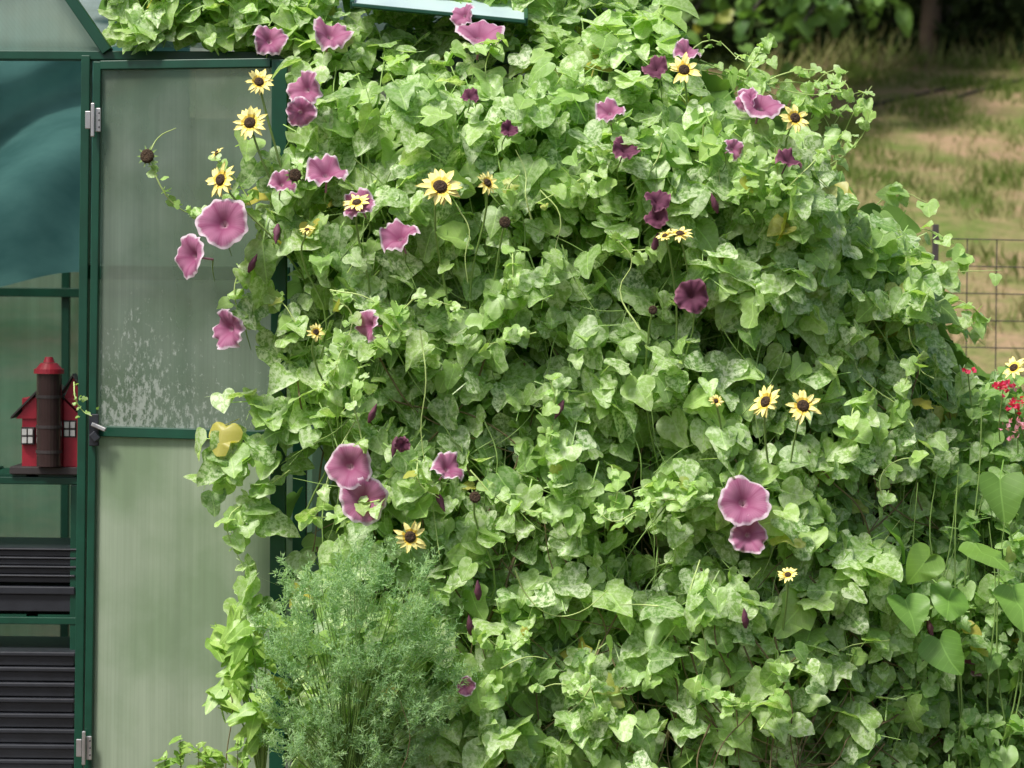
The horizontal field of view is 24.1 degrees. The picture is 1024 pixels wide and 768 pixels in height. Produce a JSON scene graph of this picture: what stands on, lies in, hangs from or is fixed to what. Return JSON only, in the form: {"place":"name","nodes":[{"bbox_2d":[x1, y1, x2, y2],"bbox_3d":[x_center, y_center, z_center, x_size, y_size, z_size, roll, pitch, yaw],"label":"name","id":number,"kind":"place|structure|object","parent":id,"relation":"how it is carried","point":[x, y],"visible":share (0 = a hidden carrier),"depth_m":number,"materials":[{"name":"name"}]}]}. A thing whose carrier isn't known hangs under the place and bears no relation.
{"place":"outdoors","nodes":[
{"label":"outdoors","id":0,"kind":"place"},
{"bbox_2d":[100,58,271,69],"bbox_3d":[-0.802,-0.787,5.908,0.449,0.023,0.026,1,2,15],"label":"door frame","id":1,"kind":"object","parent":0,"point":[186,64],"depth_m":5.89,"materials":[{"name":"green metal"}]},
{"bbox_2d":[689,0,1023,392],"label":"ground","id":2,"kind":"structure","parent":0,"point":[955,225],"depth_m":19.43,"materials":[{"name":"green plant"}]},
{"bbox_2d":[202,603,294,767],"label":"leafy plant","id":3,"kind":"object","parent":2,"relation":"on","point":[235,646],"visible":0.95,"depth_m":5.55,"materials":[{"name":"green plant"}]},
{"bbox_2d":[152,690,410,767],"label":"seedlings","id":4,"kind":"object","parent":2,"relation":"on","point":[216,755],"visible":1,"depth_m":5.48,"materials":[{"name":"green plant"}]},
{"bbox_2d":[0,0,646,767],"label":"greenhouse","id":5,"kind":"object","parent":2,"relation":"on","point":[42,318],"visible":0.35,"depth_m":6.07,"materials":[{"name":"green metal"}]},
{"bbox_2d":[0,582,74,611],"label":"stacked seed trays","id":6,"kind":"object","parent":5,"relation":"on","point":[33,596],"visible":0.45,"depth_m":6.53,"materials":[{"name":"black plastic"}]},
{"bbox_2d":[0,537,75,582],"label":"stacked seed trays","id":7,"kind":"object","parent":6,"relation":"on","point":[35,559],"visible":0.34,"depth_m":6.53,"materials":[{"name":"black plastic"}]},
{"bbox_2d":[0,636,74,767],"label":"stacked plastic crates","id":8,"kind":"object","parent":5,"relation":"in","point":[37,695],"visible":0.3,"depth_m":6.50,"materials":[{"name":"grey plastic"}]},
{"bbox_2d":[0,466,76,649],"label":"greenhouse shelving","id":9,"kind":"object","parent":5,"relation":"in","point":[37,617],"visible":0.2,"depth_m":6.53,"materials":[{"name":"green metal"}]},
{"bbox_2d":[10,357,77,474],"bbox_3d":[-1.257,0.084,6.551,0.207,0.319,0.211,1,2,0],"label":"red barn bird feeder","id":10,"kind":"object","parent":5,"relation":"on","point":[46,412],"visible":0.9,"depth_m":6.50,"materials":[{"name":"paint"}]},
{"bbox_2d":[21,427,34,444],"bbox_3d":[-1.314,0.141,6.522,0.035,0.047,0.016,1,2,0],"label":"window back","id":11,"kind":"structure","parent":10,"relation":"in","point":[27,428],"depth_m":6.51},
{"bbox_2d":[63,420,76,437],"bbox_3d":[-1.200,0.121,6.521,0.035,0.047,0.016,1,2,0],"label":"window back","id":12,"kind":"structure","parent":10,"relation":"in","point":[69,421],"depth_m":6.51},
{"bbox_2d":[84,61,101,767],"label":"stile hinge","id":13,"kind":"object","parent":5,"relation":"attached to","point":[93,406],"visible":0.98,"depth_m":5.99,"materials":[{"name":"green metal"}]},
{"bbox_2d":[82,731,85,764],"bbox_3d":[-1.069,0.909,5.994,0.009,0.085,0.010,1,2,0],"label":"hinge pin","id":14,"kind":"object","parent":13,"relation":"attached to","point":[83,747],"visible":1,"depth_m":5.99,"materials":[{"name":"metal"}]},
{"bbox_2d":[76,739,81,756],"bbox_3d":[-1.083,0.911,6.004,0.014,0.045,0.005,1,2,0],"label":"hinge leaf","id":15,"kind":"object","parent":14,"relation":"attached to","point":[78,747],"visible":1,"depth_m":6.00,"materials":[{"name":"metal"}]},
{"bbox_2d":[86,736,91,759],"bbox_3d":[-1.058,0.910,6.000,0.014,0.060,0.005,1,2,0],"label":"hinge leaf","id":16,"kind":"object","parent":14,"relation":"attached to","point":[88,745],"visible":1,"depth_m":6.00,"materials":[{"name":"metal"}]},
{"bbox_2d":[91,103,94,136],"bbox_3d":[-1.038,-0.654,5.942,0.009,0.084,0.010,1,2,0],"label":"hinge pin","id":17,"kind":"object","parent":13,"relation":"attached to","point":[92,119],"visible":1,"depth_m":5.94,"materials":[{"name":"metal"}]},
{"bbox_2d":[85,111,90,128],"bbox_3d":[-1.052,-0.655,5.952,0.014,0.044,0.005,1,2,0],"label":"hinge leaf","id":18,"kind":"object","parent":17,"relation":"attached to","point":[87,119],"visible":1,"depth_m":5.95,"materials":[{"name":"metal"}]},
{"bbox_2d":[95,108,100,131],"bbox_3d":[-1.026,-0.654,5.948,0.014,0.059,0.005,1,2,0],"label":"hinge leaf","id":19,"kind":"object","parent":17,"relation":"attached to","point":[97,117],"visible":1,"depth_m":5.95,"materials":[{"name":"metal"}]},
{"bbox_2d":[89,414,98,445],"bbox_3d":[-1.040,0.115,5.972,0.024,0.080,0.014,1,2,0],"label":"latch plate","id":20,"kind":"object","parent":13,"relation":"attached to","point":[94,418],"visible":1,"depth_m":5.96,"materials":[{"name":"black metal"}]},
{"bbox_2d":[89,431,100,441],"bbox_3d":[-1.035,0.130,5.958,0.027,0.027,0.020,1,2,0],"label":"latch grip","id":21,"kind":"object","parent":20,"relation":"attached to","point":[94,436],"visible":1,"depth_m":5.95,"materials":[{"name":"black plastic"}]},
{"bbox_2d":[91,422,106,431],"bbox_3d":[-1.025,0.107,5.955,0.039,0.023,0.018,1,2,0],"label":"latch lever","id":22,"kind":"object","parent":20,"relation":"attached to","point":[98,426],"visible":1,"depth_m":5.95,"materials":[{"name":"silver metal"}]},
{"bbox_2d":[0,47,189,286],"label":"shade cloth","id":23,"kind":"object","parent":5,"relation":"attached to","point":[40,117],"visible":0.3,"depth_m":7.17,"materials":[{"name":"teal fabric"}]},
{"bbox_2d":[94,437,269,767],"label":"pane","id":24,"kind":"object","parent":5,"relation":"attached to","point":[168,562],"visible":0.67,"depth_m":5.97,"materials":[{"name":"clear glass"}]},
{"bbox_2d":[99,426,264,440],"bbox_3d":[-0.812,0.122,5.938,0.454,0.028,0.026,1,2,15],"label":"rail","id":25,"kind":"object","parent":5,"relation":"attached to","point":[151,432],"visible":0.56,"depth_m":5.95,"materials":[{"name":"green metal"}]},
{"bbox_2d":[100,67,271,430],"bbox_3d":[-0.801,-0.334,5.922,0.463,0.896,0.001,1,2,15],"label":"pane","id":26,"kind":"object","parent":5,"relation":"attached to","point":[165,362],"visible":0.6,"depth_m":5.94,"materials":[{"name":"clear glass"}]},
{"bbox_2d":[269,59,287,767],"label":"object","id":27,"kind":"object","parent":5,"relation":"attached to","point":[279,116],"visible":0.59,"depth_m":5.86,"materials":[{"name":"green metal"}]},
{"bbox_2d":[137,69,515,666],"bbox_3d":[-0.452,0.025,5.644,0.924,1.537,0.310,1,2,8],"label":"sunflower plant","id":28,"kind":"object","parent":2,"relation":"on","point":[441,185],"visible":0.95,"depth_m":5.66,"materials":[{"name":"yellow plant"}]},
{"bbox_2d":[246,530,487,767],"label":"feathery shrub","id":29,"kind":"object","parent":2,"relation":"on","point":[354,749],"visible":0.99,"depth_m":5.42,"materials":[{"name":"green plant"}]},
{"bbox_2d":[72,0,1023,767],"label":"morning glory vine","id":30,"kind":"object","parent":2,"relation":"on","point":[624,598],"visible":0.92,"depth_m":5.67,"materials":[{"name":"green plant"}]},
{"bbox_2d":[374,52,1023,764],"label":"sunflower plant","id":31,"kind":"object","parent":2,"relation":"on","point":[802,406],"visible":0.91,"depth_m":5.61,"materials":[{"name":"yellow plant"}]},
{"bbox_2d":[679,0,940,83],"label":"overhanging tree","id":32,"kind":"object","parent":2,"relation":"on","point":[798,15],"visible":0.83,"depth_m":20.74,"materials":[{"name":"green plant"}]},
{"bbox_2d":[676,0,1023,105],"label":"background woods","id":33,"kind":"object","parent":2,"relation":"on","point":[1003,22],"visible":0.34,"depth_m":25.56,"materials":[{"name":"green plant"}]},
{"bbox_2d":[694,46,1023,376],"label":"grass tufts","id":34,"kind":"object","parent":2,"relation":"on","point":[1004,176],"visible":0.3,"depth_m":20.50,"materials":[{"name":"green plant"}]},
{"bbox_2d":[759,365,1023,767],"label":"leafy garden shrub","id":35,"kind":"object","parent":2,"relation":"on","point":[977,734],"visible":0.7,"depth_m":5.81,"materials":[{"name":"green plant"}]},
{"bbox_2d":[875,699,942,742],"bbox_3d":[0.986,0.946,6.034,0.242,0.330,0.242,1,2,0],"label":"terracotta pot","id":36,"kind":"object","parent":2,"relation":"on","point":[941,729],"visible":0.02,"depth_m":5.96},
{"bbox_2d":[932,224,1023,375],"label":"wire fence","id":37,"kind":"object","parent":2,"relation":"on","point":[935,247],"visible":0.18,"depth_m":8.30,"materials":[{"name":"metal"}]},
{"bbox_2d":[962,367,1023,538],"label":"red salvia","id":38,"kind":"object","parent":2,"relation":"on","point":[1005,383],"visible":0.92,"depth_m":5.86,"materials":[{"name":"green plant"}]}
]}

